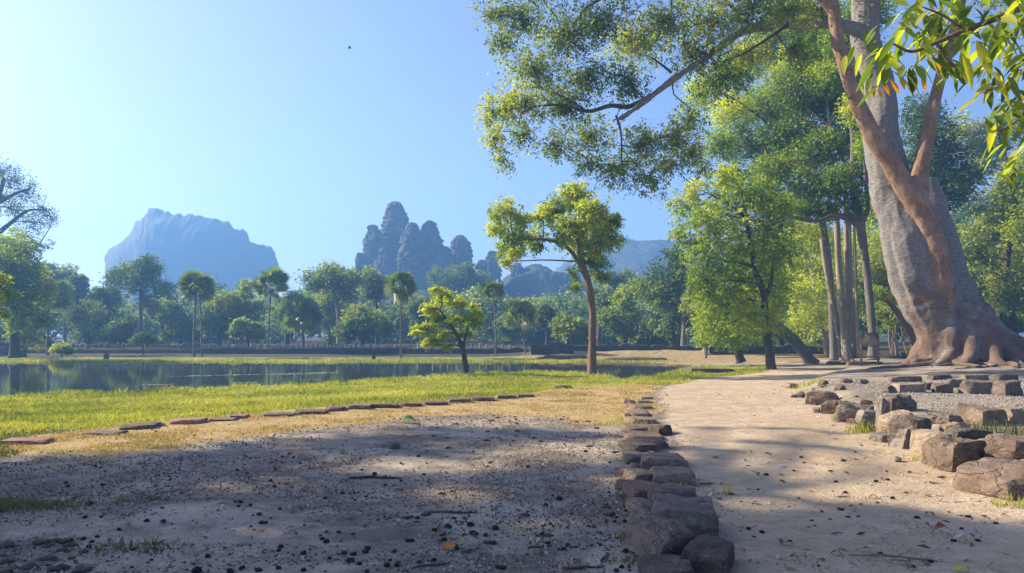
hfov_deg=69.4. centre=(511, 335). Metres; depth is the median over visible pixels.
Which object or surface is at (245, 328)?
tree
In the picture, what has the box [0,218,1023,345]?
distant woods
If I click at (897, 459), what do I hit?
rubble stone
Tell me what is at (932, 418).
rubble stone
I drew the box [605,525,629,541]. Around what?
grass tuft
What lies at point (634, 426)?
kerb stone
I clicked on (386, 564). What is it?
seed pod
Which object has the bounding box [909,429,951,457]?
stone block
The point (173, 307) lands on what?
tree
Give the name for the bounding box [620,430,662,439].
kerb stone
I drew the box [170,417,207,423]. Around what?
edging slab
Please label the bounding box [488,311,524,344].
tree
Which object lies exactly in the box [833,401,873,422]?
stone block
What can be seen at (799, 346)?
leaning tree
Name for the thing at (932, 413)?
stone block
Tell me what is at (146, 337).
tree
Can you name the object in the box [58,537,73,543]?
soil clod
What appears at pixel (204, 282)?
palm tree
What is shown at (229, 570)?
seed pod
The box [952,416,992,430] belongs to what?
grass tuft
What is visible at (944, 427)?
stone block
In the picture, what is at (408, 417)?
fallen leaf
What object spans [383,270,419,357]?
palm tree
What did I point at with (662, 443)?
kerb stone
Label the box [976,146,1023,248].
tree
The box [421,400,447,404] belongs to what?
edging slab
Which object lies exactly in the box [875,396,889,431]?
stone block
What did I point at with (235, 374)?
floating weed
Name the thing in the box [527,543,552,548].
twig
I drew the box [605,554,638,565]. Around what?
grass tuft
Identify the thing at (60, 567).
soil clod
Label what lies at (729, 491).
grass tuft
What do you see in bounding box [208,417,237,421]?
edging slab
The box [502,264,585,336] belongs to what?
mountain
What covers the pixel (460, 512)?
twig
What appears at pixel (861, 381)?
stone block
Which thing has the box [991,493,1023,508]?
grass tuft
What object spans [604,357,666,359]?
rock
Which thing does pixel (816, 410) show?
rubble stone
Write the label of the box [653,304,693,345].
tree
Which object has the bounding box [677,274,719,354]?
tree
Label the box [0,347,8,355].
stone wall
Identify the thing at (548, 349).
stone wall
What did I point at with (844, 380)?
stone block
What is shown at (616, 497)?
grass tuft
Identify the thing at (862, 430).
grass tuft
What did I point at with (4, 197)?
tree
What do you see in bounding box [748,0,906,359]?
forked tree
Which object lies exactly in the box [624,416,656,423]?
kerb stone
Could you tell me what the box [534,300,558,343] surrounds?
tree
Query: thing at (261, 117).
sky
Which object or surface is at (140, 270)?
tree
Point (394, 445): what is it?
stone
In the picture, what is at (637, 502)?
kerb stone
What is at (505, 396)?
edging slab
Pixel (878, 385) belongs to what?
gravel
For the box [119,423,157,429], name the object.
edging slab
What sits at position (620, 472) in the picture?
rubble stone
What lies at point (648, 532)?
kerb stone
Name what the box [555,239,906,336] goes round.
wooded hill
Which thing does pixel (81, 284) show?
tree
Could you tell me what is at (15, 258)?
tree
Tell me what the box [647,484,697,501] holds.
kerb stone
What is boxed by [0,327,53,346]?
stone platform
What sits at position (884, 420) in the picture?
stone block
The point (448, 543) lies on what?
fallen leaf
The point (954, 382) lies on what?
stone block
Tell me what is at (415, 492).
soil crumbs
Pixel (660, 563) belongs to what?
kerb stone
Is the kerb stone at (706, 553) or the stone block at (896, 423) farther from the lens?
the stone block at (896, 423)
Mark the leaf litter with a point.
(609, 522)
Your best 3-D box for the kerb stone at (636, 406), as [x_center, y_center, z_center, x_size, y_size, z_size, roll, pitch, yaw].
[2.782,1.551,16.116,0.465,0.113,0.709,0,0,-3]
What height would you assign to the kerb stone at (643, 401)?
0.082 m
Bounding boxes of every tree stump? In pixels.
[103,353,108,358]
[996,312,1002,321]
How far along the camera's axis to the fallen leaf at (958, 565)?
5.00 m
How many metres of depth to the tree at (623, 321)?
79.01 m
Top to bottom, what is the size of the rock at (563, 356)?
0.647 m
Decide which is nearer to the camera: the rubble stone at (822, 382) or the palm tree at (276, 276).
the rubble stone at (822, 382)
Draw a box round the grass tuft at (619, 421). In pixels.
[593,415,651,426]
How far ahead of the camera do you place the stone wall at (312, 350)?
69.70 m
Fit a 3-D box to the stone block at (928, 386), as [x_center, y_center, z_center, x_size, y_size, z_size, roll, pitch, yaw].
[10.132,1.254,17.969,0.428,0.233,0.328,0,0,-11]
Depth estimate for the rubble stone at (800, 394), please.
18.93 m
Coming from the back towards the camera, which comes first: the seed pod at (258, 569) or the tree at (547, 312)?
the tree at (547, 312)
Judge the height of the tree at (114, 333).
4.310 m
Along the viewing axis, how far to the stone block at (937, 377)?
21.98 m
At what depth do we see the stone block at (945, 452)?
8.73 m
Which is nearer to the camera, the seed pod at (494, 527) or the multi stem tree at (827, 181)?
the seed pod at (494, 527)
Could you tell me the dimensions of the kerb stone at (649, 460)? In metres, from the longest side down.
0.567 x 0.557 x 0.192 m
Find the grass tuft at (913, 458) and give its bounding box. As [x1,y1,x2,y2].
[903,455,921,460]
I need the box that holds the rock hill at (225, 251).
[104,208,278,307]
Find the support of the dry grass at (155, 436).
on the ground at (241, 522)
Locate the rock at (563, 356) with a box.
[536,354,587,359]
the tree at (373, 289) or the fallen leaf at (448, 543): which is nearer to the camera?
the fallen leaf at (448, 543)
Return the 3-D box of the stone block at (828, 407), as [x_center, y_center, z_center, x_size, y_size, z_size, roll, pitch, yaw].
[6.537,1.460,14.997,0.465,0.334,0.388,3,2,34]
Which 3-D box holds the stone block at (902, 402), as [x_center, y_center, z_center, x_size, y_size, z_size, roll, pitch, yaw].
[6.780,1.206,13.002,0.558,0.375,0.411,5,0,-6]
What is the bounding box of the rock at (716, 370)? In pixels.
[683,368,734,372]
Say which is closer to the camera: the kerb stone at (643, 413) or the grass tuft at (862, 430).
the grass tuft at (862, 430)
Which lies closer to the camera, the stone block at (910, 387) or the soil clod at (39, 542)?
the soil clod at (39, 542)
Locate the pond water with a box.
[0,362,693,395]
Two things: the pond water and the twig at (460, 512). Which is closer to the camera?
the twig at (460, 512)
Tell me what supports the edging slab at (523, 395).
on the ground at (241, 522)
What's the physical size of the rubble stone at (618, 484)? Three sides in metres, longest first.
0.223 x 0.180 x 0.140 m
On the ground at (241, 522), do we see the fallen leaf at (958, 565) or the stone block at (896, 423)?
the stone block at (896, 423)
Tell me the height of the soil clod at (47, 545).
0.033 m
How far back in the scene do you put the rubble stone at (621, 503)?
7.01 m
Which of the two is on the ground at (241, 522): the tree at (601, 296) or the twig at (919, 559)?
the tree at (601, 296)
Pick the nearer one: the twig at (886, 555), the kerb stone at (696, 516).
the twig at (886, 555)
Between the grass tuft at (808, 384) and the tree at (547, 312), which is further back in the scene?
the tree at (547, 312)
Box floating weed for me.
[121,372,416,388]
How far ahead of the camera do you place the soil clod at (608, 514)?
6.67 m
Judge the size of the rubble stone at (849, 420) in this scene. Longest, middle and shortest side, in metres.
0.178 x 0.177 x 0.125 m
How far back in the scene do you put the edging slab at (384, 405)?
16.02 m
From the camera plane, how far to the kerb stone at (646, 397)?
18.29 m
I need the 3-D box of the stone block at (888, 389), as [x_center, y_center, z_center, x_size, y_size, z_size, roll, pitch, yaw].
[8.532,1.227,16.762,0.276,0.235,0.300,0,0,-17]
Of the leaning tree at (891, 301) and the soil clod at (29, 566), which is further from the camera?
the leaning tree at (891, 301)
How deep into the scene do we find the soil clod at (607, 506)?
7.01 m
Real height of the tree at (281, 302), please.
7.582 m
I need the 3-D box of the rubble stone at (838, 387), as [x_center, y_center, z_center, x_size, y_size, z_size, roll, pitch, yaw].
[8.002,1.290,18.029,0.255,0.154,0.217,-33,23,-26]
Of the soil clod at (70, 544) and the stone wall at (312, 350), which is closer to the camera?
the soil clod at (70, 544)
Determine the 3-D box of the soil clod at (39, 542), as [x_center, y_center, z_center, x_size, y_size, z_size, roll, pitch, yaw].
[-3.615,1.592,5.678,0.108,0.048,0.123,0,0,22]
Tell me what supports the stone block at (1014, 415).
on the ground at (241, 522)
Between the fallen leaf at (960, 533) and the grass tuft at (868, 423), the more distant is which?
the grass tuft at (868, 423)
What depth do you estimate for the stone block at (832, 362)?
44.12 m
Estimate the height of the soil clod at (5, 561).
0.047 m
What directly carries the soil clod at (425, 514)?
on the ground at (241, 522)
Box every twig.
[349,475,402,478]
[411,560,449,568]
[426,509,477,513]
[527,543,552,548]
[562,563,605,569]
[848,552,932,559]
[893,558,949,562]
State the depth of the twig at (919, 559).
5.26 m
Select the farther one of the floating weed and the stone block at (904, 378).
the floating weed
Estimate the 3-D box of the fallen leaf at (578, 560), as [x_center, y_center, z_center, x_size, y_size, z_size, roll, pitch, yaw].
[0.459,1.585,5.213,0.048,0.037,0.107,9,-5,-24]
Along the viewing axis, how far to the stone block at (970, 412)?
10.90 m
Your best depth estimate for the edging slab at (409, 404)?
16.43 m
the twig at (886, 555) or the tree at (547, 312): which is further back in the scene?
the tree at (547, 312)
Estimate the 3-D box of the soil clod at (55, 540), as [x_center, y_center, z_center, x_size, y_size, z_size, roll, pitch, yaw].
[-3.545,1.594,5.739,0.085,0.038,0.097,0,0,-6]
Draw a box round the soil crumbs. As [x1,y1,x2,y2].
[0,387,847,572]
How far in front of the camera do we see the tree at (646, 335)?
77.43 m
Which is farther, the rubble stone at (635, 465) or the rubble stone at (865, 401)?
the rubble stone at (865, 401)
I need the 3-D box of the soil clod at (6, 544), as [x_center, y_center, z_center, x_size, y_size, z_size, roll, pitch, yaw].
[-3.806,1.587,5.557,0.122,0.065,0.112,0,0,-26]
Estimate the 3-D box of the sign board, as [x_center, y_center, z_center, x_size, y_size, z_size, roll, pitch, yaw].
[17.435,0.699,36.000,0.962,1.720,0.210,0,0,0]
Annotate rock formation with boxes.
[350,201,523,336]
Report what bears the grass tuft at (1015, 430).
on the ground at (241, 522)
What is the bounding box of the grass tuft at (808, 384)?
[790,376,829,388]
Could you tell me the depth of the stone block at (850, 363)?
42.29 m
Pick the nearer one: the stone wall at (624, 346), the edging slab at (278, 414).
the edging slab at (278, 414)
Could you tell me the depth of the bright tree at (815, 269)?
55.01 m
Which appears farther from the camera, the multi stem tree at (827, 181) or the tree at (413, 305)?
the tree at (413, 305)
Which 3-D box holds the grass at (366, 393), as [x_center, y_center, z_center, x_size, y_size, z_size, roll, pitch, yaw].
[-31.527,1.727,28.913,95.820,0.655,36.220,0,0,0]
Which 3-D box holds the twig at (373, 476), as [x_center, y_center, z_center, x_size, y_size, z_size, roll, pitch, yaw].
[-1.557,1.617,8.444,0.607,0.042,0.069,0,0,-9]
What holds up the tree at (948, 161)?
on the ground at (241, 522)
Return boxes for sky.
[0,0,1023,335]
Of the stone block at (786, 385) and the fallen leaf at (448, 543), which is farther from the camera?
the stone block at (786, 385)
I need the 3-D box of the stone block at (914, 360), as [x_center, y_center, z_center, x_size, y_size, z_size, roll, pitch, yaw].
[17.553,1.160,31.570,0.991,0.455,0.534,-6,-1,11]
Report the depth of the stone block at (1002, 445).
8.40 m
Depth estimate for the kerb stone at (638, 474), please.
8.25 m
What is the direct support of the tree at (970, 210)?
on the ground at (241, 522)
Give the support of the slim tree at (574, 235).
on the ground at (241, 522)
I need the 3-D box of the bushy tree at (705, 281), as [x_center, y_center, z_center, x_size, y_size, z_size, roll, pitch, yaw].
[12.198,-3.729,40.114,7.648,11.539,6.372,0,0,0]
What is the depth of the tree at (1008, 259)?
64.69 m
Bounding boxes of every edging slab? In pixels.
[0,437,54,443]
[79,430,127,435]
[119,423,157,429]
[150,421,161,426]
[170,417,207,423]
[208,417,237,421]
[230,414,249,418]
[263,412,295,416]
[294,409,327,414]
[326,406,344,411]
[344,404,370,409]
[370,403,399,407]
[399,402,422,406]
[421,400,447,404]
[447,397,470,402]
[470,396,494,400]
[494,394,516,398]
[516,394,532,397]
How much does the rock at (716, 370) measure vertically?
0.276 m
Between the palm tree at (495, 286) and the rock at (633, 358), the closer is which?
the rock at (633, 358)
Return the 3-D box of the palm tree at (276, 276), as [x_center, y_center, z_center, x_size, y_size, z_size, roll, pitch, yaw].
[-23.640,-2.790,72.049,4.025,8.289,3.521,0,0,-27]
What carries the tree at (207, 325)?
on the ground at (241, 522)
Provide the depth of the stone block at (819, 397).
16.61 m
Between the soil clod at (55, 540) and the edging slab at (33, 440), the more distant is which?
the edging slab at (33, 440)
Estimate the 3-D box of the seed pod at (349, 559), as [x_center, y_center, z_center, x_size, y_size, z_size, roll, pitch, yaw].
[-1.146,1.590,5.230,0.054,0.043,0.059,-23,-14,33]
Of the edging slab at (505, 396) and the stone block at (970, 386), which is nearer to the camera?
the stone block at (970, 386)
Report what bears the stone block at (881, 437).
on the ground at (241, 522)
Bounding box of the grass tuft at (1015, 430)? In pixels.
[976,417,1023,435]
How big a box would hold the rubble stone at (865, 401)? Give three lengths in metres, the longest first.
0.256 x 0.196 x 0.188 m
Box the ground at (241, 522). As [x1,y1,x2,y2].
[0,336,1023,572]
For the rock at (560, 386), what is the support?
on the ground at (241, 522)
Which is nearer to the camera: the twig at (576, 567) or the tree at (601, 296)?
the twig at (576, 567)
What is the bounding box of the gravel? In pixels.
[848,378,1023,411]
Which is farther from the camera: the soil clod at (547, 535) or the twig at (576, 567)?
the soil clod at (547, 535)
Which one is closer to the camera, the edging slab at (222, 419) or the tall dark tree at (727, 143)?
the edging slab at (222, 419)
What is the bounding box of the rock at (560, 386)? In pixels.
[554,385,571,388]
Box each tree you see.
[0,151,60,253]
[0,225,61,357]
[0,270,22,318]
[1,322,48,357]
[34,279,76,354]
[37,259,81,343]
[56,298,113,344]
[64,271,93,343]
[85,285,123,343]
[94,313,139,344]
[97,253,178,337]
[127,330,160,354]
[144,295,189,344]
[158,312,200,343]
[175,268,216,356]
[196,299,232,345]
[201,278,280,345]
[225,316,265,346]
[249,265,290,347]
[270,288,306,344]
[280,293,324,347]
[292,259,372,345]
[311,284,345,344]
[327,299,396,346]
[357,265,391,344]
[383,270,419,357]
[402,292,443,343]
[423,260,492,298]
[464,0,1023,370]
[471,288,506,341]
[477,279,505,354]
[482,179,629,374]
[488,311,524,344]
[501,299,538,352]
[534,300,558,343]
[540,308,570,344]
[544,313,588,344]
[585,284,615,344]
[596,283,646,343]
[603,267,642,343]
[621,240,692,345]
[628,311,680,345]
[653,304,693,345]
[660,161,809,369]
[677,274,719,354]
[678,0,838,360]
[686,287,745,363]
[689,298,706,358]
[715,226,816,345]
[728,245,819,363]
[743,38,872,362]
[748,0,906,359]
[775,221,866,356]
[809,188,888,349]
[841,0,1023,190]
[852,225,907,352]
[872,285,915,348]
[898,91,991,210]
[937,103,1023,313]
[948,185,1023,317]
[955,213,1023,333]
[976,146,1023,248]
[982,289,1023,333]
[993,117,1023,299]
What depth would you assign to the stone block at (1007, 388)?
15.70 m
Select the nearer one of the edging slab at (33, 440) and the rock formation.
the edging slab at (33, 440)
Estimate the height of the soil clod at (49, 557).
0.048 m
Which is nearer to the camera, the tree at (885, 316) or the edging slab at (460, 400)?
the edging slab at (460, 400)
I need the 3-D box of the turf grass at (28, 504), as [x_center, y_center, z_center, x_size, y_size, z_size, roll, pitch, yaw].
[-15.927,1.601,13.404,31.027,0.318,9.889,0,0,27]
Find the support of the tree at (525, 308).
on the ground at (241, 522)
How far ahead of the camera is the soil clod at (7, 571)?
4.94 m
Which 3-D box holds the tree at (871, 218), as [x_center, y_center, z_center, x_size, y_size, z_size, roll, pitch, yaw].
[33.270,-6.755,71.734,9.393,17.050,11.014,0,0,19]
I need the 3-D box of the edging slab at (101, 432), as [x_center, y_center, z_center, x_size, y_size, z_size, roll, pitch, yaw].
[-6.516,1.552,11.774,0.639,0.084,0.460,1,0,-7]
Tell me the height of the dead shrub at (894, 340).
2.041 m
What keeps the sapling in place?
on the ground at (241, 522)
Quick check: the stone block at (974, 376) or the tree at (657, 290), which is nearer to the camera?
the stone block at (974, 376)
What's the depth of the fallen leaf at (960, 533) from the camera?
5.80 m
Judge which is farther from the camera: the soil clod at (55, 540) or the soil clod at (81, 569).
the soil clod at (55, 540)
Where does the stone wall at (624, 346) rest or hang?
on the ground at (241, 522)
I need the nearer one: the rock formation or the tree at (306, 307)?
the tree at (306, 307)
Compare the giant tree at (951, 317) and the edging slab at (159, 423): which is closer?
the edging slab at (159, 423)
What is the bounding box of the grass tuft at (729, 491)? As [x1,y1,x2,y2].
[723,484,733,494]
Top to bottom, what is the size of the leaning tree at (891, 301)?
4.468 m
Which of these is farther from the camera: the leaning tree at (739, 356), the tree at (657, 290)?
the tree at (657, 290)
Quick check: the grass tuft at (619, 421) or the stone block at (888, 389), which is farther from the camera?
the stone block at (888, 389)
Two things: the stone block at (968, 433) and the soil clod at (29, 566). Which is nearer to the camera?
the soil clod at (29, 566)
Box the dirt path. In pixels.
[658,367,1023,572]
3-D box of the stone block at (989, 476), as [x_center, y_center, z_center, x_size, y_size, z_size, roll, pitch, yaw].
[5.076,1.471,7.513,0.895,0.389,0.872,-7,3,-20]
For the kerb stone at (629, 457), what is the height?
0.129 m
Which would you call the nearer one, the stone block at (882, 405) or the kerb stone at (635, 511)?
the kerb stone at (635, 511)
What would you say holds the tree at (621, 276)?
on the ground at (241, 522)
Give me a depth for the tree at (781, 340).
73.62 m
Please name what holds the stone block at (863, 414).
on the ground at (241, 522)
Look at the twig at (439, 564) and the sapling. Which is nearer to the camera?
the twig at (439, 564)
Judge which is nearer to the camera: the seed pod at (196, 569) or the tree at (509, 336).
the seed pod at (196, 569)
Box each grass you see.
[0,354,691,362]
[0,362,784,436]
[0,370,764,470]
[0,410,184,556]
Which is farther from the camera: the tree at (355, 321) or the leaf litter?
the tree at (355, 321)
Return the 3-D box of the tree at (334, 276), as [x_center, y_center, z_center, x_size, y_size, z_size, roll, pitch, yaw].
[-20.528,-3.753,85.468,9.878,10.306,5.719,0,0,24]
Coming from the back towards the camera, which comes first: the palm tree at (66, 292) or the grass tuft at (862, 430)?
the palm tree at (66, 292)
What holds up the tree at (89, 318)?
on the ground at (241, 522)
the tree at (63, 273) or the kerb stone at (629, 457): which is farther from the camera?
the tree at (63, 273)
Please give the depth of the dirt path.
7.68 m
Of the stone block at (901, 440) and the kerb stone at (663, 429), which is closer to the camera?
the stone block at (901, 440)
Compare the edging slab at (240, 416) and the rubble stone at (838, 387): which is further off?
the rubble stone at (838, 387)
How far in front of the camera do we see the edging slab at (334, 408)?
15.23 m
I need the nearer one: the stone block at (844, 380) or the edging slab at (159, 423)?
the edging slab at (159, 423)
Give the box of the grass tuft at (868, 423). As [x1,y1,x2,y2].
[848,410,893,432]
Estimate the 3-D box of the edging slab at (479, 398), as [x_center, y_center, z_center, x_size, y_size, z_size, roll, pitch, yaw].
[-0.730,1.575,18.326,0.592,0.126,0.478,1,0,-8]
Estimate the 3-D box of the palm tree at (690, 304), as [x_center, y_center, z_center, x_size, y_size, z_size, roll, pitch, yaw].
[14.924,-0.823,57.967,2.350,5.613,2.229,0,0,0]
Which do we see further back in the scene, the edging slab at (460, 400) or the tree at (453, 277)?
the tree at (453, 277)
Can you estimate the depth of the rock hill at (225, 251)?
369.75 m
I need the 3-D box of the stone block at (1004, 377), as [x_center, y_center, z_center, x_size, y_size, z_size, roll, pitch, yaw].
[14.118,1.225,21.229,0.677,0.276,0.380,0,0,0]
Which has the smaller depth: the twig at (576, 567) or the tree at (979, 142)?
the twig at (576, 567)
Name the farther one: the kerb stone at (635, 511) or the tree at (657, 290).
the tree at (657, 290)
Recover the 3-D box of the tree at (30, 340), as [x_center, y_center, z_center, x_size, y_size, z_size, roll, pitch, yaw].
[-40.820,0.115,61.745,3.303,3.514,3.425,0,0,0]
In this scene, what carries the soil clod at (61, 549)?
on the ground at (241, 522)
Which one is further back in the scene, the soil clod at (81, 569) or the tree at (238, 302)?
the tree at (238, 302)
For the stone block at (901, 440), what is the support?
on the ground at (241, 522)
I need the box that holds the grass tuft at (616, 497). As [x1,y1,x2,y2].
[597,492,626,500]
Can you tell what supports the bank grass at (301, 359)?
on the ground at (241, 522)
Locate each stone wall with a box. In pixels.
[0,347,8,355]
[199,347,528,353]
[531,344,573,354]
[573,343,712,350]
[709,344,823,354]
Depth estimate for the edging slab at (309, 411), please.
14.72 m
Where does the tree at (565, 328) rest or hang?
on the ground at (241, 522)
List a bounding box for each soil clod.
[0,541,15,548]
[0,558,13,564]
[0,569,13,572]
[18,562,36,569]
[31,539,49,545]
[37,554,56,560]
[41,543,51,548]
[48,563,70,571]
[49,538,61,542]
[55,547,67,551]
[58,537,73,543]
[62,542,73,546]
[72,566,92,572]
[402,515,413,518]
[420,512,430,515]
[542,533,553,536]
[602,505,611,508]
[602,512,614,515]
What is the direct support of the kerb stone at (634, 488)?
on the ground at (241, 522)
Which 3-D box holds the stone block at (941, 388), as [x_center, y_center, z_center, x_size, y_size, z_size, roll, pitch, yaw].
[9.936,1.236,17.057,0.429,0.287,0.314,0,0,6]
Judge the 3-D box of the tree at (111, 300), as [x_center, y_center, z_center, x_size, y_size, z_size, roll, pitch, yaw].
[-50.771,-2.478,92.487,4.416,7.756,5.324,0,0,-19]
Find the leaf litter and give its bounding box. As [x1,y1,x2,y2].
[0,373,1023,572]
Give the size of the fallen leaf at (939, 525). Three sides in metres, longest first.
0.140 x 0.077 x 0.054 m
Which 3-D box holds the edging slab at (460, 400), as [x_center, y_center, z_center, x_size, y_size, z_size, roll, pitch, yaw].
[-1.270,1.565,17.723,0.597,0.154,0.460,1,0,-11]
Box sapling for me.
[407,284,487,373]
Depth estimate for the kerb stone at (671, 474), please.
8.04 m
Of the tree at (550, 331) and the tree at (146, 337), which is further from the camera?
the tree at (550, 331)
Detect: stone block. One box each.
[783,383,798,387]
[805,390,838,404]
[820,400,846,413]
[826,361,845,364]
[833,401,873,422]
[840,378,852,382]
[846,361,882,365]
[854,378,868,383]
[855,409,875,425]
[868,431,887,442]
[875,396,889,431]
[877,410,912,431]
[880,385,897,392]
[881,394,916,410]
[886,376,921,381]
[887,415,931,448]
[889,352,908,357]
[889,429,910,448]
[892,383,925,392]
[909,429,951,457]
[910,358,932,362]
[921,434,984,471]
[923,412,939,416]
[924,383,931,389]
[927,374,952,379]
[931,383,953,392]
[935,414,963,424]
[939,422,969,432]
[941,378,964,387]
[947,427,993,439]
[952,457,1023,500]
[957,402,1007,425]
[958,374,987,379]
[958,379,996,393]
[982,433,1023,459]
[988,374,1018,380]
[991,380,1023,396]
[997,408,1023,423]
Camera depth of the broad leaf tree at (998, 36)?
8.48 m
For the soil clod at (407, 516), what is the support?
on the ground at (241, 522)
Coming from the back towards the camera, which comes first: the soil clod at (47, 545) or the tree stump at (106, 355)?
the tree stump at (106, 355)
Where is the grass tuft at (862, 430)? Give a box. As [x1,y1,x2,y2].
[841,421,874,433]
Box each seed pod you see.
[191,566,201,572]
[226,568,233,572]
[255,567,262,571]
[346,557,353,562]
[383,562,390,566]
[492,525,498,529]
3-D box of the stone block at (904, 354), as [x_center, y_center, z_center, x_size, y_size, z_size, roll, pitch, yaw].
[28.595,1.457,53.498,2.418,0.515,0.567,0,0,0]
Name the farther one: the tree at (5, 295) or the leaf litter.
the tree at (5, 295)
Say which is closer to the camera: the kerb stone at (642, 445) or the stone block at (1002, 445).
the stone block at (1002, 445)
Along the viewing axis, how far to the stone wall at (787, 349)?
61.65 m
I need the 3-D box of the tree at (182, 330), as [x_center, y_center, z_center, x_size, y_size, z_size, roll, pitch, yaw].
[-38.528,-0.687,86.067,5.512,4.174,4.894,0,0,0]
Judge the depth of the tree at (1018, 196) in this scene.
45.91 m
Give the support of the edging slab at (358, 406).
on the ground at (241, 522)
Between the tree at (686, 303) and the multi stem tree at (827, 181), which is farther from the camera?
the tree at (686, 303)
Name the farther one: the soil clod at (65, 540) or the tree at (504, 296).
the tree at (504, 296)
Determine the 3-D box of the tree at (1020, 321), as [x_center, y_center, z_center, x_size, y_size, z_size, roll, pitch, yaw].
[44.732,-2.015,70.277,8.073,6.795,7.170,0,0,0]
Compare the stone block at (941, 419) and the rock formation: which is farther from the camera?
the rock formation
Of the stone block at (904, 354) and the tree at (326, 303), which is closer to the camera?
the stone block at (904, 354)
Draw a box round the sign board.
[859,332,879,365]
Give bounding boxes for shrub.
[48,341,74,356]
[888,325,908,355]
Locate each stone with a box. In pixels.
[389,442,399,448]
[614,479,625,490]
[616,499,625,508]
[617,468,624,476]
[618,439,660,451]
[619,451,643,463]
[620,423,648,430]
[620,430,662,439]
[621,479,656,498]
[622,508,693,555]
[623,468,652,481]
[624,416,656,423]
[625,410,650,416]
[625,497,652,512]
[628,403,652,409]
[629,462,642,467]
[630,507,650,522]
[636,399,652,403]
[636,554,693,572]
[638,396,652,398]
[640,452,688,469]
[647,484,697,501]
[648,424,671,435]
[649,466,695,485]
[650,439,668,447]
[651,493,718,537]
[680,534,734,572]
[795,393,804,397]
[812,407,819,412]
[817,380,828,386]
[834,384,846,390]
[846,418,855,423]
[859,399,872,404]
[894,456,901,461]
[925,415,937,423]
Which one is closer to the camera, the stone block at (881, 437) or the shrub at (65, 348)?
the stone block at (881, 437)
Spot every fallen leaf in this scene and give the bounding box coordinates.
[402,415,414,421]
[445,540,455,548]
[573,558,580,564]
[933,522,948,529]
[953,530,974,539]
[954,562,968,569]

